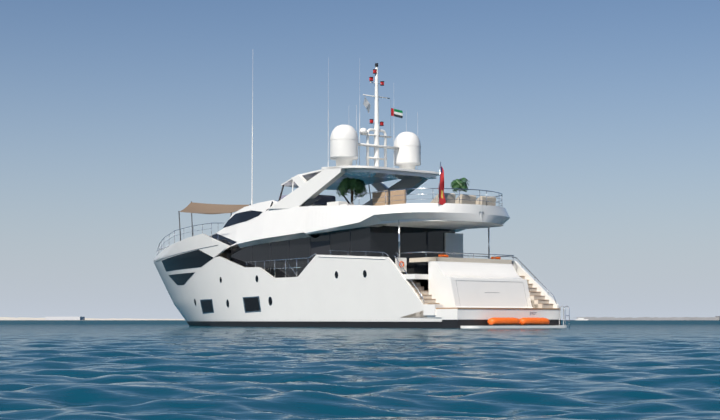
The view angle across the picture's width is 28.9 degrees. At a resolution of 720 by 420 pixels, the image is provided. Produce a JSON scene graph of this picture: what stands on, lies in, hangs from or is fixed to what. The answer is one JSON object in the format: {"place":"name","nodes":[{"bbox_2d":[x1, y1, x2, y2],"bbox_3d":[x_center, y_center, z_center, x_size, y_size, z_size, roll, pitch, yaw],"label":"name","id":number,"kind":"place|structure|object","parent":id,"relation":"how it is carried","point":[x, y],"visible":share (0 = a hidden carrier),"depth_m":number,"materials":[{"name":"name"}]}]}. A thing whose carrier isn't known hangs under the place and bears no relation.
{"place":"outdoors","nodes":[
{"label":"outdoors","id":0,"kind":"place"},
{"bbox_2d":[0,317,184,319],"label":"shore","id":1,"kind":"structure","parent":0,"point":[13,318],"depth_m":2603.91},
{"bbox_2d":[45,317,84,319],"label":"boat","id":2,"kind":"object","parent":1,"relation":"on","point":[64,318],"depth_m":2555.01,"materials":[{"name":"grey"}]},
{"bbox_2d":[178,201,250,252],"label":"awning poles","id":3,"kind":"object","parent":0,"point":[192,224],"visible":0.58,"depth_m":86.97,"materials":[{"name":"silver metal"}]},
{"bbox_2d":[180,202,248,213],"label":"awning","id":4,"kind":"object","parent":3,"relation":"on","point":[199,208],"visible":0.94,"depth_m":88.97,"materials":[{"name":"beige fabric"}]},
{"bbox_2d":[213,239,229,256],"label":"hull panel","id":5,"kind":"object","parent":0,"point":[219,248],"visible":0.58,"depth_m":80.67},
{"bbox_2d":[218,253,228,259],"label":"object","id":6,"kind":"structure","parent":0,"point":[223,255],"depth_m":82.34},
{"bbox_2d":[278,185,349,203],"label":"hardtop struts","id":7,"kind":"object","parent":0,"point":[346,199],"visible":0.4,"depth_m":78.31,"materials":[{"name":"metal"}]},
{"bbox_2d":[227,226,462,277],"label":"saloon","id":8,"kind":"object","parent":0,"point":[373,240],"depth_m":73.53,"materials":[{"name":"black glass"}]},
{"bbox_2d":[270,231,350,273],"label":"saloon mullion","id":9,"kind":"object","parent":8,"relation":"attached to","point":[320,247],"visible":0.17,"depth_m":74.01},
{"bbox_2d":[0,320,719,419],"bbox_3d":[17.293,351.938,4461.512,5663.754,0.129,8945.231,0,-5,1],"label":"sea","id":10,"kind":"structure","parent":0,"point":[184,370],"depth_m":10.07,"materials":[{"name":"liquid"}]},
{"bbox_2d":[154,234,441,327],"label":"hull","id":11,"kind":"object","parent":10,"relation":"in","point":[317,293],"depth_m":74.88,"materials":[{"name":"white paint"}]},
{"bbox_2d":[157,223,211,254],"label":"bow rail","id":12,"kind":"object","parent":11,"relation":"on","point":[183,233],"visible":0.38,"depth_m":86.22,"materials":[{"name":"silver metal"}]},
{"bbox_2d":[156,245,216,261],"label":"trim","id":13,"kind":"structure","parent":11,"relation":"attached to","point":[187,251],"depth_m":84.46,"materials":[{"name":"silver metal"}]},
{"bbox_2d":[213,200,326,252],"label":"superstructure","id":14,"kind":"object","parent":11,"relation":"on","point":[271,225],"visible":0.44,"depth_m":77.61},
{"bbox_2d":[210,210,261,244],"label":"glass","id":15,"kind":"object","parent":14,"relation":"attached to","point":[240,217],"visible":0.44,"depth_m":80.47,"materials":[{"name":"black glass"}]},
{"bbox_2d":[279,195,335,204],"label":"helm cover","id":16,"kind":"object","parent":14,"relation":"on","point":[323,199],"visible":0.25,"depth_m":79.35,"materials":[{"name":"grey fabric"}]},
{"bbox_2d":[301,199,318,205],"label":"deflector","id":17,"kind":"object","parent":14,"relation":"on","point":[309,202],"visible":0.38,"depth_m":74.88,"materials":[{"name":"black glass"}]},
{"bbox_2d":[268,165,439,208],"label":"hardtop","id":18,"kind":"object","parent":14,"relation":"on","point":[311,185],"visible":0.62,"depth_m":75.18,"materials":[{"name":"grey plastic"}]},
{"bbox_2d":[251,91,417,204],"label":"antennas","id":19,"kind":"object","parent":18,"relation":"on","point":[328,136],"visible":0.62,"depth_m":80.65,"materials":[{"name":"silver metal"}]},
{"bbox_2d":[330,125,420,169],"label":"satellite domes","id":20,"kind":"structure","parent":18,"relation":"on","point":[344,140],"depth_m":73.79,"materials":[{"name":"white plastic"}]},
{"bbox_2d":[358,67,398,166],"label":"mast","id":21,"kind":"object","parent":18,"relation":"on","point":[377,130],"visible":0.94,"depth_m":75.41,"materials":[{"name":"white metal"}]},
{"bbox_2d":[363,97,370,112],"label":"burgee","id":22,"kind":"object","parent":21,"relation":"attached to","point":[366,103],"visible":1,"depth_m":75.30,"materials":[{"name":"white fabric"}]},
{"bbox_2d":[369,63,383,125],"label":"navigation lights","id":23,"kind":"object","parent":21,"relation":"attached to","point":[382,83],"visible":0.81,"depth_m":75.64},
{"bbox_2d":[195,270,366,313],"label":"portholes","id":24,"kind":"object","parent":11,"relation":"attached to","point":[249,297],"depth_m":78.09,"materials":[{"name":"black glass"}]},
{"bbox_2d":[318,256,384,258],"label":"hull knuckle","id":25,"kind":"object","parent":11,"relation":"attached to","point":[352,257],"visible":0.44,"depth_m":70.73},
{"bbox_2d":[246,220,489,277],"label":"railings","id":26,"kind":"object","parent":11,"relation":"in","point":[488,256],"visible":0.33,"depth_m":72.84,"materials":[{"name":"silver metal"}]},
{"bbox_2d":[392,252,569,327],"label":"stern","id":27,"kind":"object","parent":11,"relation":"attached to","point":[441,278],"depth_m":67.69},
{"bbox_2d":[409,257,511,263],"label":"stern cushion","id":28,"kind":"object","parent":27,"relation":"on","point":[452,259],"visible":0.77,"depth_m":68.70,"materials":[{"name":"beige fabric"}]},
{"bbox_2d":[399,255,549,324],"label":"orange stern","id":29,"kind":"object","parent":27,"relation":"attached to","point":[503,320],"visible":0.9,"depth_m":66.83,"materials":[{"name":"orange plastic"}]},
{"bbox_2d":[400,276,552,317],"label":"stairs","id":30,"kind":"structure","parent":27,"relation":"attached to","point":[538,300],"depth_m":68.43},
{"bbox_2d":[409,282,560,309],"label":"stern teak","id":31,"kind":"object","parent":27,"relation":"attached to","point":[488,308],"visible":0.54,"depth_m":67.00,"materials":[{"name":"wood"}]},
{"bbox_2d":[456,280,527,305],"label":"garage door seams","id":32,"kind":"object","parent":27,"relation":"attached to","point":[488,292],"depth_m":68.09,"materials":[{"name":"grey"}]},
{"bbox_2d":[573,317,718,319],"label":"shoreline","id":33,"kind":"structure","parent":10,"relation":"in","point":[657,318],"depth_m":1886.27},
{"bbox_2d":[0,0,719,319],"label":"sky","id":34,"kind":"structure","parent":0,"point":[595,123],"materials":[{"name":"blue"}]},
{"bbox_2d":[327,201,502,229],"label":"deck underside","id":35,"kind":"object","parent":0,"point":[434,224],"depth_m":70.59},
{"bbox_2d":[305,203,509,234],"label":"fly band","id":36,"kind":"object","parent":35,"relation":"on","point":[327,219],"visible":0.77,"depth_m":69.89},
{"bbox_2d":[336,177,367,203],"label":"tree","id":37,"kind":"object","parent":36,"relation":"on","point":[358,186],"depth_m":74.01,"materials":[{"name":"green plant"}]},
{"bbox_2d":[372,190,405,205],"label":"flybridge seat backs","id":38,"kind":"object","parent":36,"relation":"attached to","point":[401,198],"visible":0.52,"depth_m":72.39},
{"bbox_2d":[350,162,501,205],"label":"deck railing","id":39,"kind":"object","parent":36,"relation":"attached to","point":[459,199],"visible":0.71,"depth_m":68.95,"materials":[{"name":"silver metal"}]},
{"bbox_2d":[438,166,445,204],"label":"ensign","id":40,"kind":"object","parent":36,"relation":"attached to","point":[442,201],"visible":0.9,"depth_m":67.98,"materials":[{"name":"red fabric"}]},
{"bbox_2d":[451,178,469,192],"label":"palm leaves","id":41,"kind":"object","parent":36,"relation":"on","point":[460,184],"visible":0.92,"depth_m":69.13,"materials":[{"name":"green plant"}]},
{"bbox_2d":[430,193,495,205],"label":"flybridge loungers","id":42,"kind":"object","parent":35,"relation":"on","point":[469,199],"visible":0.33,"depth_m":69.36,"materials":[{"name":"beige fabric"}]}
]}

